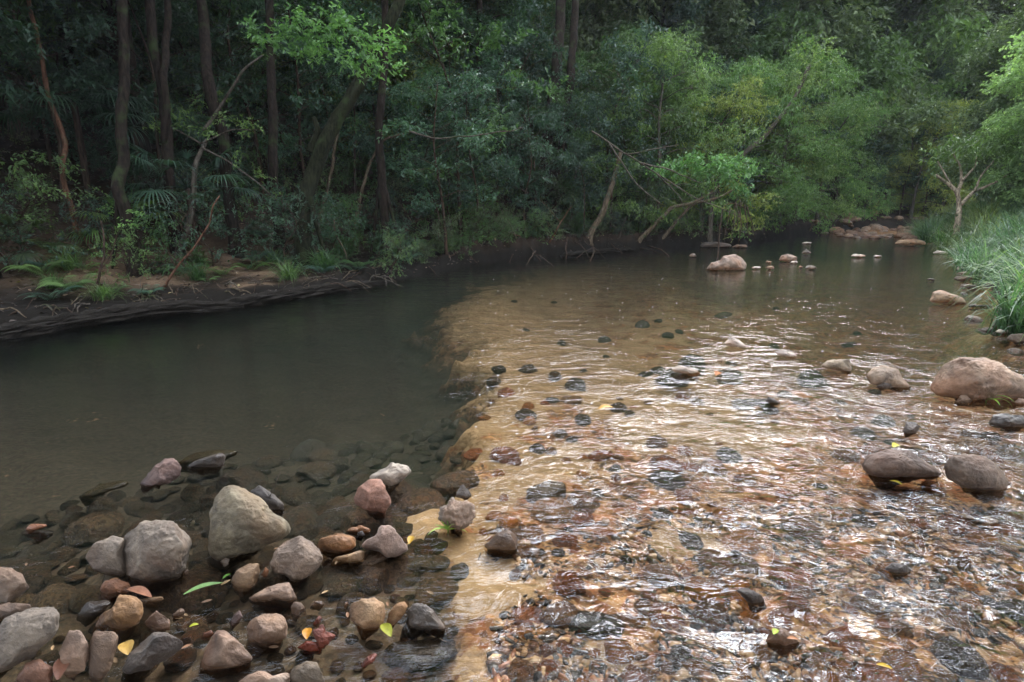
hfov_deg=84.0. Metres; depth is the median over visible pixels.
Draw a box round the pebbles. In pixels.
[469,500,1023,681]
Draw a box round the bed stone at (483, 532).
[478,528,488,535]
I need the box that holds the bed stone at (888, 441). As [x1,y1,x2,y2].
[883,439,893,445]
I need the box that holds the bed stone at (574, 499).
[567,490,599,513]
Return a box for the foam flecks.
[476,268,1012,478]
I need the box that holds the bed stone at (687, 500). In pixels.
[676,494,693,505]
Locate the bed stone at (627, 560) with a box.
[619,555,631,564]
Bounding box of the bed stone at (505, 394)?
[497,387,514,397]
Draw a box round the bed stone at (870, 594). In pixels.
[862,588,882,599]
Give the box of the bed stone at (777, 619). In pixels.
[768,610,791,630]
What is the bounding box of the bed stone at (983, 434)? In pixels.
[980,431,1000,440]
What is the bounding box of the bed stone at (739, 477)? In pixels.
[733,474,757,481]
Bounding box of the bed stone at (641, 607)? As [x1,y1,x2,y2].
[633,600,650,616]
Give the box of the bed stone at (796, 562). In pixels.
[790,559,802,566]
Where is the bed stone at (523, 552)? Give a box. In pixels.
[512,544,539,559]
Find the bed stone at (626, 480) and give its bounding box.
[622,477,630,482]
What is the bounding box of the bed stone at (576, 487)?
[572,483,580,490]
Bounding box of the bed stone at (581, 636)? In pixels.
[576,634,586,639]
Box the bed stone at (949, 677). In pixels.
[933,667,957,681]
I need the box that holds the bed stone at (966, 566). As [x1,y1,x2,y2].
[947,557,973,571]
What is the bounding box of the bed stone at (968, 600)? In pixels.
[959,597,979,606]
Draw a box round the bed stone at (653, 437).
[646,435,667,448]
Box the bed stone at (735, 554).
[728,550,741,560]
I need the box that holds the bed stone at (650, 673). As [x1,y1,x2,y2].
[644,669,655,680]
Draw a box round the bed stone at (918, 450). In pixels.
[912,448,922,452]
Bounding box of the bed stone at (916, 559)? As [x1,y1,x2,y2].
[904,553,921,564]
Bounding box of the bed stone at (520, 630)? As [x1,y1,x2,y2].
[514,623,532,639]
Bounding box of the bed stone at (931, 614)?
[922,610,938,619]
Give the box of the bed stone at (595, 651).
[587,648,600,658]
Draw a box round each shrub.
[0,150,110,241]
[0,172,82,224]
[0,177,83,273]
[26,97,113,166]
[45,136,114,178]
[49,187,139,258]
[82,226,163,286]
[95,150,158,190]
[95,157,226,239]
[97,201,151,239]
[98,157,182,217]
[114,110,202,167]
[117,215,211,277]
[134,170,284,269]
[138,158,219,214]
[148,113,232,174]
[154,146,205,182]
[201,137,268,198]
[213,173,268,221]
[222,215,291,258]
[228,177,355,273]
[233,142,282,186]
[236,127,290,176]
[239,132,300,192]
[266,205,316,254]
[267,142,308,186]
[278,138,298,171]
[284,160,358,217]
[293,191,377,261]
[310,192,380,254]
[313,192,367,240]
[322,141,368,185]
[322,151,376,215]
[326,127,392,184]
[339,138,395,190]
[350,189,427,237]
[366,140,416,187]
[367,217,422,259]
[368,211,411,245]
[368,219,427,271]
[370,173,435,214]
[370,224,426,276]
[391,239,418,264]
[405,229,434,257]
[406,168,454,212]
[408,204,456,243]
[409,238,433,263]
[410,239,435,260]
[418,218,459,253]
[420,162,461,202]
[422,214,463,252]
[433,187,472,226]
[441,168,495,217]
[446,183,495,232]
[449,231,479,259]
[451,202,508,245]
[453,207,490,243]
[463,221,484,241]
[473,166,533,218]
[474,214,505,245]
[479,209,513,236]
[480,164,511,202]
[488,166,518,196]
[489,204,526,237]
[495,211,529,246]
[498,218,526,239]
[509,143,552,190]
[516,207,555,242]
[517,163,585,226]
[521,205,557,236]
[522,199,565,234]
[527,204,567,240]
[548,223,564,239]
[549,186,594,228]
[549,211,576,234]
[550,183,602,221]
[551,170,576,198]
[565,188,606,219]
[575,220,596,240]
[592,196,610,215]
[593,201,623,233]
[594,223,608,238]
[608,177,654,228]
[616,182,691,230]
[616,205,643,231]
[634,218,658,237]
[660,214,678,230]
[661,212,683,232]
[673,220,687,233]
[676,199,696,224]
[678,181,726,219]
[678,211,700,236]
[685,209,708,235]
[687,184,730,221]
[696,202,718,227]
[703,207,732,230]
[706,193,754,224]
[736,198,763,226]
[742,188,787,229]
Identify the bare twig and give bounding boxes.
[496,196,527,235]
[540,199,570,242]
[681,197,708,232]
[832,184,859,223]
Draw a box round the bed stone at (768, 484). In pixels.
[763,482,773,487]
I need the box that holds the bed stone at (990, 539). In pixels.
[962,530,1000,548]
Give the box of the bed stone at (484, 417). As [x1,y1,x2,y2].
[478,415,490,420]
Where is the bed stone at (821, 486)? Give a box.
[811,483,827,488]
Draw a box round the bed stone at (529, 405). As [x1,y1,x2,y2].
[522,402,534,408]
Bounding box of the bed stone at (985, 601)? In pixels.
[980,595,999,610]
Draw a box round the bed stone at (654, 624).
[650,620,662,629]
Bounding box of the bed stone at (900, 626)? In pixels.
[891,624,913,638]
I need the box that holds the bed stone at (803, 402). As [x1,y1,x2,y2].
[790,397,808,406]
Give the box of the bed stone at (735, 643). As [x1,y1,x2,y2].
[726,638,739,650]
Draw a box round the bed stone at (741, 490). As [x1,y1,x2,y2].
[733,486,744,492]
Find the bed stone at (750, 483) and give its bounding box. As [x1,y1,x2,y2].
[745,480,757,485]
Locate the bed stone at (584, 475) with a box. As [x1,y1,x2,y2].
[576,470,589,477]
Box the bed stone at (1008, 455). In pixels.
[995,446,1023,463]
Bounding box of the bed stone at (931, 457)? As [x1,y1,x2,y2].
[917,452,947,464]
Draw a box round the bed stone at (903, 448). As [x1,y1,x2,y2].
[888,445,918,456]
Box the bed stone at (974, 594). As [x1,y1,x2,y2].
[964,590,977,597]
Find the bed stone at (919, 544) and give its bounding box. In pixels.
[912,540,924,548]
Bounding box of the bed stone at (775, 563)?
[769,559,783,566]
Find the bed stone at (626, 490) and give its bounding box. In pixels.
[614,484,640,496]
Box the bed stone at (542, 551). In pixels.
[539,548,545,555]
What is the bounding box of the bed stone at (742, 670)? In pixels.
[731,661,751,681]
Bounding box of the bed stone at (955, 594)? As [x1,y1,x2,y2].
[942,588,958,596]
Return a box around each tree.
[0,0,46,277]
[0,0,113,139]
[0,0,140,178]
[0,0,172,208]
[0,0,246,140]
[0,3,46,100]
[0,55,159,204]
[1,1,136,86]
[3,0,220,114]
[26,0,101,259]
[27,0,263,211]
[34,0,265,128]
[57,5,90,132]
[100,0,136,170]
[110,0,153,277]
[115,0,198,212]
[128,0,329,199]
[129,0,280,182]
[135,3,264,164]
[142,54,288,255]
[144,0,186,256]
[171,1,332,169]
[177,30,292,102]
[185,0,345,185]
[196,0,244,258]
[198,21,220,140]
[211,25,285,153]
[217,0,388,177]
[219,0,349,179]
[236,0,401,185]
[236,0,408,268]
[255,1,296,113]
[264,0,288,254]
[276,0,446,121]
[279,26,415,208]
[288,0,550,161]
[294,27,390,159]
[303,0,437,173]
[317,28,424,182]
[318,86,367,219]
[355,104,499,227]
[368,0,570,244]
[369,0,406,261]
[370,113,475,245]
[373,64,502,254]
[385,61,479,201]
[396,107,500,242]
[399,0,483,165]
[402,0,554,197]
[404,62,495,213]
[413,67,538,240]
[422,49,505,184]
[434,51,559,222]
[448,0,568,211]
[455,147,512,227]
[460,0,730,156]
[462,0,552,174]
[483,107,580,237]
[484,48,564,184]
[487,67,593,224]
[495,16,567,162]
[508,19,585,143]
[510,0,687,160]
[512,85,609,219]
[514,0,578,238]
[522,89,626,227]
[523,72,565,147]
[532,49,628,187]
[534,76,607,195]
[537,0,595,159]
[537,0,783,157]
[538,16,672,225]
[556,136,625,234]
[558,32,676,211]
[565,20,724,219]
[570,91,667,232]
[572,29,770,236]
[573,152,641,245]
[595,98,678,224]
[604,41,683,182]
[616,0,750,155]
[616,154,673,230]
[619,79,730,206]
[620,0,710,186]
[628,50,717,223]
[634,49,735,171]
[634,67,699,145]
[637,71,784,229]
[638,177,711,242]
[643,145,764,238]
[658,0,845,131]
[663,109,730,184]
[666,109,754,211]
[668,55,829,241]
[670,84,778,228]
[684,0,784,91]
[696,68,836,218]
[696,87,796,183]
[697,55,814,219]
[705,32,845,241]
[707,32,869,233]
[710,119,775,192]
[713,0,931,127]
[724,110,826,209]
[729,82,878,224]
[746,88,852,217]
[759,22,811,186]
[759,63,888,221]
[760,0,997,177]
[767,85,897,221]
[802,124,843,217]
[803,133,857,211]
[806,67,902,219]
[815,0,993,181]
[824,136,912,212]
[829,130,897,206]
[831,130,896,203]
[833,127,922,212]
[845,139,908,208]
[854,5,946,180]
[856,0,966,175]
[865,98,987,219]
[867,103,961,215]
[876,142,923,203]
[883,125,974,213]
[893,57,953,182]
[895,0,1022,177]
[895,130,960,215]
[897,98,988,217]
[901,0,1023,202]
[905,100,1012,214]
[918,121,1023,236]
[926,20,988,101]
[928,91,978,176]
[929,15,1022,156]
[941,25,1014,106]
[941,102,1015,202]
[968,28,1023,208]
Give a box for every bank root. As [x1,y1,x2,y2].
[0,307,26,317]
[36,304,57,314]
[205,279,225,291]
[565,237,568,257]
[647,245,669,257]
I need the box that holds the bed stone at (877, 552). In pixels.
[869,550,881,556]
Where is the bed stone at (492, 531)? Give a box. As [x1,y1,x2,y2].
[488,529,497,533]
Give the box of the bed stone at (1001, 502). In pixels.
[989,499,1007,504]
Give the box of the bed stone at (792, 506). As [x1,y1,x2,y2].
[787,504,796,508]
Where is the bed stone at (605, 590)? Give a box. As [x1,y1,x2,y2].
[598,587,610,596]
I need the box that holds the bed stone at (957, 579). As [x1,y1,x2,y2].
[946,577,978,593]
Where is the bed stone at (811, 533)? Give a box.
[782,515,822,544]
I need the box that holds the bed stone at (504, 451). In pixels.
[489,446,519,463]
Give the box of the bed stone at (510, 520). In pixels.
[499,514,523,530]
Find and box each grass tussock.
[901,211,934,231]
[903,214,936,235]
[905,217,948,242]
[908,218,942,239]
[913,206,953,229]
[915,213,970,240]
[916,211,948,222]
[917,217,946,239]
[920,223,968,250]
[920,232,998,265]
[924,215,1004,263]
[925,239,1001,272]
[926,229,969,253]
[928,217,966,239]
[928,256,1023,336]
[930,230,1023,287]
[935,207,962,225]
[940,202,1014,239]
[940,230,1010,257]
[943,204,973,219]
[943,215,998,245]
[945,221,982,242]
[949,239,1023,311]
[950,214,1022,243]
[951,200,1009,218]
[952,200,1012,226]
[952,201,981,225]
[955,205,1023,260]
[960,231,1023,279]
[961,206,1002,221]
[964,191,1001,210]
[964,196,994,212]
[965,205,1015,221]
[965,229,1023,296]
[967,229,1012,260]
[968,216,1009,243]
[971,194,1016,216]
[972,192,1003,205]
[972,239,1023,267]
[973,226,1023,271]
[973,250,1023,292]
[976,221,1023,253]
[977,204,1023,228]
[982,245,1023,344]
[983,223,1023,269]
[985,196,1023,210]
[985,205,1023,228]
[986,202,1016,222]
[987,214,1023,238]
[989,198,1021,216]
[989,203,1022,223]
[991,227,1023,249]
[993,211,1023,237]
[995,205,1023,225]
[998,195,1023,215]
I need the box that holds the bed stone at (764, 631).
[755,627,769,635]
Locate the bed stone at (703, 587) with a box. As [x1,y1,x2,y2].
[683,576,725,603]
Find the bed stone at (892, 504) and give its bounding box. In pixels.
[886,501,896,507]
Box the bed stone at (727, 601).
[722,598,730,607]
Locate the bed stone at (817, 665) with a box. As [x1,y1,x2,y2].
[806,652,828,670]
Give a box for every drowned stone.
[0,518,19,531]
[0,544,21,560]
[0,559,15,566]
[2,558,30,567]
[8,560,51,593]
[13,530,22,535]
[16,545,44,559]
[16,592,36,603]
[19,514,39,523]
[22,535,31,541]
[27,583,76,614]
[35,520,47,527]
[42,540,63,554]
[44,510,59,517]
[44,515,62,524]
[45,576,67,587]
[47,546,77,562]
[48,559,61,569]
[57,558,81,575]
[59,500,79,510]
[59,512,86,529]
[62,511,124,547]
[65,505,83,513]
[65,573,88,582]
[69,585,100,612]
[74,583,86,588]
[80,554,88,563]
[84,564,97,576]
[85,496,117,514]
[95,536,120,542]
[102,575,127,583]
[107,490,126,501]
[117,496,140,507]
[121,519,161,537]
[123,500,145,514]
[132,509,149,517]
[134,491,153,502]
[140,514,160,519]
[144,502,154,511]
[149,509,163,517]
[151,489,168,501]
[155,568,227,615]
[158,503,176,513]
[166,486,180,493]
[166,510,193,525]
[169,476,184,484]
[177,523,187,530]
[180,485,205,502]
[185,531,202,548]
[186,525,194,530]
[187,468,222,482]
[188,502,201,513]
[195,513,209,523]
[199,479,214,486]
[199,493,210,501]
[199,521,210,528]
[200,492,218,511]
[202,524,209,537]
[205,565,234,575]
[206,484,215,493]
[216,468,269,491]
[219,469,230,476]
[221,462,231,469]
[226,577,232,588]
[230,464,237,469]
[232,561,247,573]
[238,464,255,468]
[250,558,264,565]
[251,563,321,595]
[254,455,282,468]
[256,466,270,474]
[258,550,274,562]
[259,562,267,569]
[261,545,275,553]
[270,490,279,497]
[274,474,289,481]
[281,486,313,506]
[281,503,317,537]
[283,481,307,490]
[289,475,303,482]
[290,439,326,461]
[295,461,336,483]
[301,524,318,540]
[301,578,323,594]
[303,480,314,488]
[308,448,336,462]
[312,533,328,545]
[314,505,333,515]
[316,479,330,485]
[316,506,355,530]
[318,527,335,534]
[321,555,330,563]
[321,564,339,575]
[321,571,358,598]
[325,495,344,505]
[327,444,350,457]
[330,458,349,473]
[334,502,356,507]
[337,443,354,453]
[337,476,351,483]
[339,470,352,476]
[339,508,375,531]
[341,487,353,496]
[343,481,355,490]
[344,546,416,584]
[345,533,359,552]
[349,461,362,469]
[349,473,369,483]
[350,458,363,463]
[351,465,369,475]
[353,483,360,491]
[355,442,379,454]
[355,451,371,461]
[363,459,382,468]
[363,523,380,537]
[372,451,386,457]
[374,454,386,461]
[379,441,404,457]
[379,510,407,524]
[387,522,412,536]
[388,479,412,505]
[389,453,406,463]
[392,488,444,516]
[396,572,418,587]
[400,434,409,439]
[400,460,410,464]
[405,461,422,471]
[406,455,430,463]
[408,538,427,554]
[409,439,419,445]
[409,474,431,483]
[409,554,450,577]
[410,451,422,455]
[413,431,427,441]
[414,572,458,606]
[415,445,427,451]
[420,450,431,455]
[428,436,440,442]
[429,442,439,449]
[429,470,479,497]
[429,537,447,554]
[431,432,442,438]
[431,460,439,464]
[435,445,449,461]
[440,422,448,427]
[442,429,456,439]
[448,417,468,428]
[448,440,456,445]
[449,455,461,463]
[450,562,468,581]
[486,377,500,386]
[491,365,505,374]
[515,408,536,420]
[518,364,536,373]
[529,443,544,453]
[545,397,559,403]
[548,371,561,381]
[552,429,567,438]
[557,339,565,345]
[564,377,585,390]
[565,436,577,442]
[574,414,590,425]
[598,336,611,342]
[610,402,627,412]
[624,410,634,416]
[635,320,649,327]
[638,371,652,376]
[650,366,665,374]
[655,373,688,386]
[662,332,673,338]
[678,354,705,369]
[715,312,731,318]
[716,368,742,384]
[725,361,737,365]
[731,398,752,409]
[768,343,778,349]
[776,390,792,398]
[797,369,830,387]
[833,399,846,404]
[841,342,855,346]
[867,389,881,395]
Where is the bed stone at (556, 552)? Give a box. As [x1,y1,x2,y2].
[551,548,564,556]
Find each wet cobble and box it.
[32,650,41,658]
[34,650,59,666]
[53,635,64,643]
[79,660,88,673]
[88,621,96,633]
[131,620,147,636]
[138,630,151,643]
[140,663,159,678]
[150,595,168,612]
[163,646,196,673]
[175,614,207,632]
[180,630,201,645]
[187,551,206,569]
[191,564,204,568]
[191,595,216,616]
[193,638,207,648]
[196,625,209,633]
[199,673,212,680]
[206,612,218,623]
[208,625,220,634]
[216,612,233,624]
[219,628,233,634]
[229,600,239,607]
[231,631,238,638]
[232,668,250,681]
[239,594,250,602]
[242,612,255,621]
[248,649,260,658]
[252,605,263,611]
[263,607,284,613]
[266,652,283,664]
[271,664,284,675]
[281,607,306,626]
[284,645,296,655]
[295,614,325,637]
[295,650,313,664]
[296,589,307,598]
[322,559,332,567]
[327,597,337,601]
[328,627,338,639]
[330,660,344,673]
[335,677,345,681]
[336,592,368,617]
[340,617,349,625]
[345,634,358,644]
[353,661,363,671]
[356,566,389,595]
[363,669,375,679]
[365,640,382,649]
[381,667,411,681]
[384,584,394,592]
[389,594,399,602]
[395,597,409,608]
[397,614,406,623]
[399,635,417,641]
[401,535,407,543]
[404,595,414,600]
[410,671,426,681]
[419,545,434,555]
[424,530,437,543]
[432,663,442,670]
[447,640,455,645]
[448,626,458,635]
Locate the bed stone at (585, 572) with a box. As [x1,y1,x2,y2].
[578,569,592,578]
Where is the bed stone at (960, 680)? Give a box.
[956,676,965,681]
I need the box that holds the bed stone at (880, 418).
[870,415,895,427]
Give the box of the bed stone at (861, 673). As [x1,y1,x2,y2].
[853,661,906,681]
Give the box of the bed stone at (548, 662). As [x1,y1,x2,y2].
[536,659,557,679]
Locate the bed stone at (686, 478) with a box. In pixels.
[683,476,693,481]
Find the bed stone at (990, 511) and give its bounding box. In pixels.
[986,506,1023,530]
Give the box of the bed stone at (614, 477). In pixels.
[610,473,620,480]
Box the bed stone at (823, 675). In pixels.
[808,669,844,681]
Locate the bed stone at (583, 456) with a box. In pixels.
[577,453,587,458]
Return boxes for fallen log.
[0,299,243,346]
[224,280,392,310]
[560,247,632,257]
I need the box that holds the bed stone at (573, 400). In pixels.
[560,396,581,404]
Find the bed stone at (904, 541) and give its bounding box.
[899,539,909,544]
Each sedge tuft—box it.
[12,265,74,289]
[34,241,102,271]
[69,279,132,302]
[177,255,221,280]
[179,244,215,263]
[259,244,292,262]
[260,255,317,286]
[295,242,353,273]
[375,240,405,256]
[484,231,499,240]
[557,207,576,223]
[571,221,588,233]
[626,218,643,231]
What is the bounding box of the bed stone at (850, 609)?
[842,603,858,616]
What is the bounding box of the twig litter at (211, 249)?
[0,149,660,301]
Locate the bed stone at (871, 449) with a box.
[857,443,884,454]
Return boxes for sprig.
[429,521,464,534]
[985,395,1011,405]
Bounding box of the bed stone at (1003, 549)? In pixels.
[996,546,1010,552]
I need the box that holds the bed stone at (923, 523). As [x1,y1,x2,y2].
[908,518,931,529]
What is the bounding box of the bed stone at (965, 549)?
[957,545,975,554]
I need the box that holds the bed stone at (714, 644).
[707,636,718,648]
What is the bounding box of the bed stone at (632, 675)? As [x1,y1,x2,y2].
[617,664,649,681]
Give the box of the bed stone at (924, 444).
[920,442,933,447]
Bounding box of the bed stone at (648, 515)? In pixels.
[642,513,652,517]
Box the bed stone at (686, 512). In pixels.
[678,508,696,516]
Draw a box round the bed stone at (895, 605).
[888,601,906,610]
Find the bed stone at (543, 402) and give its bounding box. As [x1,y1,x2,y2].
[540,400,549,404]
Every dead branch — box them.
[93,221,120,294]
[162,195,219,289]
[333,220,347,259]
[409,127,521,138]
[591,131,739,217]
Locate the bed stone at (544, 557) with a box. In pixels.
[539,554,548,561]
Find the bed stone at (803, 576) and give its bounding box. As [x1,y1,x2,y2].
[768,565,815,590]
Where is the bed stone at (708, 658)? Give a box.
[702,654,715,661]
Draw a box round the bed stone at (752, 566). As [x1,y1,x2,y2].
[737,555,762,576]
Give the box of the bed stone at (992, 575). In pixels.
[989,573,1001,581]
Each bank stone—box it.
[962,315,984,323]
[975,327,993,334]
[996,337,1008,343]
[1006,348,1023,355]
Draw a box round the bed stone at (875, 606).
[849,595,882,612]
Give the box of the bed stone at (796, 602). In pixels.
[786,593,811,614]
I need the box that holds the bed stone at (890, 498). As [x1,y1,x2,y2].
[882,495,897,502]
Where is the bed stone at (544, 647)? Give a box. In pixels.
[539,643,555,657]
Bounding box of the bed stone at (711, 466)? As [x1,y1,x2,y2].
[699,458,726,475]
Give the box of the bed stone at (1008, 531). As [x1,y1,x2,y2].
[991,524,1015,535]
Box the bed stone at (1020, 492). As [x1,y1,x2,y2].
[1014,490,1023,495]
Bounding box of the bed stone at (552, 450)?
[544,447,556,454]
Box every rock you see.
[0,567,28,604]
[0,602,30,623]
[0,607,59,678]
[15,659,53,681]
[21,530,52,543]
[25,524,46,533]
[59,630,88,680]
[76,600,109,626]
[79,480,128,505]
[86,536,125,577]
[88,631,117,681]
[91,594,143,643]
[100,579,130,604]
[121,632,182,681]
[122,520,191,596]
[140,458,180,493]
[140,597,162,608]
[145,611,169,632]
[172,608,184,621]
[178,450,236,473]
[182,569,188,576]
[187,453,225,475]
[198,630,252,678]
[201,630,213,640]
[207,485,290,572]
[220,558,229,567]
[229,611,242,630]
[231,563,259,597]
[239,671,289,681]
[245,613,287,654]
[249,582,296,609]
[251,485,283,515]
[261,567,268,577]
[270,536,322,587]
[290,661,324,681]
[291,602,304,621]
[298,641,321,654]
[310,601,323,610]
[312,624,335,654]
[313,616,321,626]
[316,533,355,559]
[330,550,364,567]
[346,525,370,535]
[349,597,384,639]
[354,479,390,520]
[355,531,364,540]
[361,653,376,667]
[362,525,407,557]
[369,462,410,492]
[384,637,457,672]
[386,602,407,628]
[400,603,452,640]
[438,497,475,536]
[456,485,471,500]
[484,530,517,556]
[490,555,512,558]
[526,481,565,503]
[568,610,625,639]
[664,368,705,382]
[672,365,699,376]
[700,242,730,247]
[707,260,723,270]
[713,254,745,271]
[724,337,746,347]
[732,244,746,247]
[737,588,766,612]
[740,398,770,409]
[766,396,779,406]
[766,627,799,655]
[775,350,796,358]
[779,254,796,262]
[805,265,815,269]
[821,359,851,373]
[851,254,864,257]
[862,449,940,489]
[866,365,910,393]
[876,383,891,390]
[885,563,909,580]
[895,239,925,245]
[903,422,919,437]
[930,290,965,306]
[930,357,1023,410]
[933,250,947,254]
[944,453,1008,502]
[954,276,973,282]
[954,395,971,406]
[962,284,976,288]
[968,304,985,307]
[989,413,1023,433]
[996,329,1009,335]
[1006,333,1023,342]
[1014,398,1023,406]
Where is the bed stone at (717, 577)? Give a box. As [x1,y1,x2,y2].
[708,573,722,582]
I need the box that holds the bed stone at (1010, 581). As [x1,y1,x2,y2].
[1001,575,1023,593]
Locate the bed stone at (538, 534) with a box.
[520,524,545,541]
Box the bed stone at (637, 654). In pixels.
[634,651,648,660]
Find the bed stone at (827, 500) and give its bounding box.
[823,497,833,502]
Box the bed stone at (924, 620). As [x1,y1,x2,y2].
[917,615,932,625]
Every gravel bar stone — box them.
[829,227,844,232]
[838,218,852,224]
[844,230,857,234]
[845,216,860,222]
[856,232,870,239]
[861,226,870,229]
[869,235,880,238]
[870,225,881,230]
[894,216,903,220]
[894,233,908,239]
[897,229,911,233]
[904,235,918,239]
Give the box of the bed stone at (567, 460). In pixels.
[561,457,570,462]
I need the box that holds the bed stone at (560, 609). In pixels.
[539,600,577,628]
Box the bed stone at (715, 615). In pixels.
[692,598,729,630]
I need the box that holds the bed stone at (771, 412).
[762,407,778,414]
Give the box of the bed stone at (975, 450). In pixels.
[966,447,1003,463]
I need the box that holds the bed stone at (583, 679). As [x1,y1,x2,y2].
[575,677,588,681]
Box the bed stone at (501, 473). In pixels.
[493,469,504,476]
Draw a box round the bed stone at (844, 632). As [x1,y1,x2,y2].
[822,625,865,655]
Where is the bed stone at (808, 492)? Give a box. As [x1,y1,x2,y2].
[804,490,815,496]
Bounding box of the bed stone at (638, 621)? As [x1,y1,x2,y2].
[628,616,645,628]
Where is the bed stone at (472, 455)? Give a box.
[463,448,482,461]
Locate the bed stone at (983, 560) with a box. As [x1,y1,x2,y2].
[978,556,986,562]
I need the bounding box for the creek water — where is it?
[1,231,1023,681]
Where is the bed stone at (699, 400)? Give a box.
[691,397,704,405]
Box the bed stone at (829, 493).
[826,490,837,496]
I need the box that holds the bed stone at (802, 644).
[798,642,806,648]
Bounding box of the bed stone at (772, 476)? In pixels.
[768,473,780,479]
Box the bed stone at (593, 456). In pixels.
[588,449,612,461]
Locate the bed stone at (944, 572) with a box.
[932,569,947,576]
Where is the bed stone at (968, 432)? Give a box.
[960,429,979,437]
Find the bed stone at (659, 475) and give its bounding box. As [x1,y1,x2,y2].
[648,470,685,491]
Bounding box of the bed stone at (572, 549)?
[569,545,579,553]
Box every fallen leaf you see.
[53,658,68,679]
[118,640,133,654]
[127,586,151,596]
[184,582,222,593]
[302,628,311,638]
[380,623,391,636]
[407,536,413,543]
[598,404,613,408]
[772,628,778,633]
[876,663,891,668]
[909,639,920,646]
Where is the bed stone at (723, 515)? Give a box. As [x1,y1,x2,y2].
[712,507,736,523]
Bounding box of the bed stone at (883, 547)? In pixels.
[874,542,886,549]
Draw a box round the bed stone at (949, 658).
[929,636,989,680]
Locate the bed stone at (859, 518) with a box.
[850,514,875,528]
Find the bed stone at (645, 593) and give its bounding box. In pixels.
[642,587,659,602]
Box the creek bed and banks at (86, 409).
[0,67,1023,681]
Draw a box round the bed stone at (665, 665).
[657,660,672,674]
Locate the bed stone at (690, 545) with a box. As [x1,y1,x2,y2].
[678,532,703,550]
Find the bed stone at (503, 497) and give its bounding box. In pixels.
[499,494,508,501]
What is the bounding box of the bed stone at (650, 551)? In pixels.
[647,549,654,555]
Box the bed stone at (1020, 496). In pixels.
[1015,495,1023,501]
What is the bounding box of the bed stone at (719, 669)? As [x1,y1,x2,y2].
[709,662,727,680]
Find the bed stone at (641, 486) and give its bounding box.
[636,485,646,490]
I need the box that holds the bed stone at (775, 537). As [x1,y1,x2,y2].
[769,534,781,541]
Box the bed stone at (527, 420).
[523,416,535,424]
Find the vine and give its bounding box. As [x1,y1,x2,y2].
[712,202,760,279]
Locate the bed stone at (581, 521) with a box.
[570,511,593,526]
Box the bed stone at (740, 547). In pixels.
[722,528,760,553]
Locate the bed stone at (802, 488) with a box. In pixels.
[797,486,806,490]
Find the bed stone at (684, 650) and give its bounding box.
[666,644,692,665]
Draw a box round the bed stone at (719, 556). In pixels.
[696,549,736,574]
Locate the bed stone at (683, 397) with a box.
[675,393,692,400]
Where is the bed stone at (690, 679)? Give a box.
[679,677,700,681]
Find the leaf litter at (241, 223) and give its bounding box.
[0,126,769,321]
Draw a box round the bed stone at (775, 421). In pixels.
[771,418,779,423]
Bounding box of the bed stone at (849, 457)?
[830,447,860,461]
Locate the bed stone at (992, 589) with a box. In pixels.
[986,586,1000,597]
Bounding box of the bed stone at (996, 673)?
[989,661,1020,681]
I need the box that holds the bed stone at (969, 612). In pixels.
[958,607,973,618]
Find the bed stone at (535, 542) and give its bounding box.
[530,538,540,545]
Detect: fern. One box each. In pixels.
[0,259,71,274]
[8,256,62,269]
[17,286,86,299]
[21,238,62,248]
[35,273,96,289]
[67,262,106,269]
[99,283,131,291]
[128,284,162,293]
[150,266,170,273]
[162,262,203,272]
[194,275,221,281]
[206,266,239,273]
[232,261,273,269]
[240,226,272,236]
[302,264,339,272]
[340,259,375,266]
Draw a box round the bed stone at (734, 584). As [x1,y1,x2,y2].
[721,579,756,610]
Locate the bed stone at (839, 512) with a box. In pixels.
[829,509,847,520]
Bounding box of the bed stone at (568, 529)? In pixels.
[563,526,573,532]
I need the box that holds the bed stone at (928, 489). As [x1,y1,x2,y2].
[920,480,946,496]
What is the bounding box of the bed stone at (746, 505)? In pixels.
[741,503,751,508]
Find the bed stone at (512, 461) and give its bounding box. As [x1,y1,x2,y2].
[508,456,521,465]
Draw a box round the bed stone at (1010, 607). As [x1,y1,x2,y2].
[997,599,1023,623]
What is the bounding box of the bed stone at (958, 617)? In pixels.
[936,608,971,631]
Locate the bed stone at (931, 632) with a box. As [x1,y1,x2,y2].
[925,630,939,640]
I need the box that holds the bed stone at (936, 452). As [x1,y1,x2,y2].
[920,448,949,462]
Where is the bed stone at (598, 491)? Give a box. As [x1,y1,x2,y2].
[592,488,603,497]
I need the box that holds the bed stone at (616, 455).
[612,454,623,459]
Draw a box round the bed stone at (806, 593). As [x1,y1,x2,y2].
[793,585,812,598]
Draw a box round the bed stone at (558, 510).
[530,497,574,523]
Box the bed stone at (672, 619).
[649,602,684,629]
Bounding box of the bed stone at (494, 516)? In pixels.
[485,511,501,520]
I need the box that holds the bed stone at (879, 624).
[874,618,891,629]
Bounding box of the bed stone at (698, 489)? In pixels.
[690,486,700,491]
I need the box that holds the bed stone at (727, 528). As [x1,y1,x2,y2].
[724,525,733,531]
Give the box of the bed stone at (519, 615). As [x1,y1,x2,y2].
[510,605,541,627]
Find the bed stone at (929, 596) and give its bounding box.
[917,590,944,604]
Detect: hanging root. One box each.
[731,205,735,241]
[739,200,740,237]
[744,204,748,235]
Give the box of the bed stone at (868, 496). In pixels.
[857,492,877,500]
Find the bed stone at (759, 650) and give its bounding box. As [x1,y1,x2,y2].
[750,645,771,663]
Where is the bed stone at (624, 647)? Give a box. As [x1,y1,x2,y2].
[603,635,633,664]
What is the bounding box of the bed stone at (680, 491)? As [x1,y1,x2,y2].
[674,488,691,496]
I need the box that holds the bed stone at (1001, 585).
[994,583,1010,589]
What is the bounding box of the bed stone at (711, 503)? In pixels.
[707,502,717,506]
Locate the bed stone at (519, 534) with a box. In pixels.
[510,528,524,539]
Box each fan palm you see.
[0,214,84,270]
[53,74,216,188]
[65,189,182,246]
[105,139,268,251]
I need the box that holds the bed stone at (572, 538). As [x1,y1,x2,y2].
[552,531,577,546]

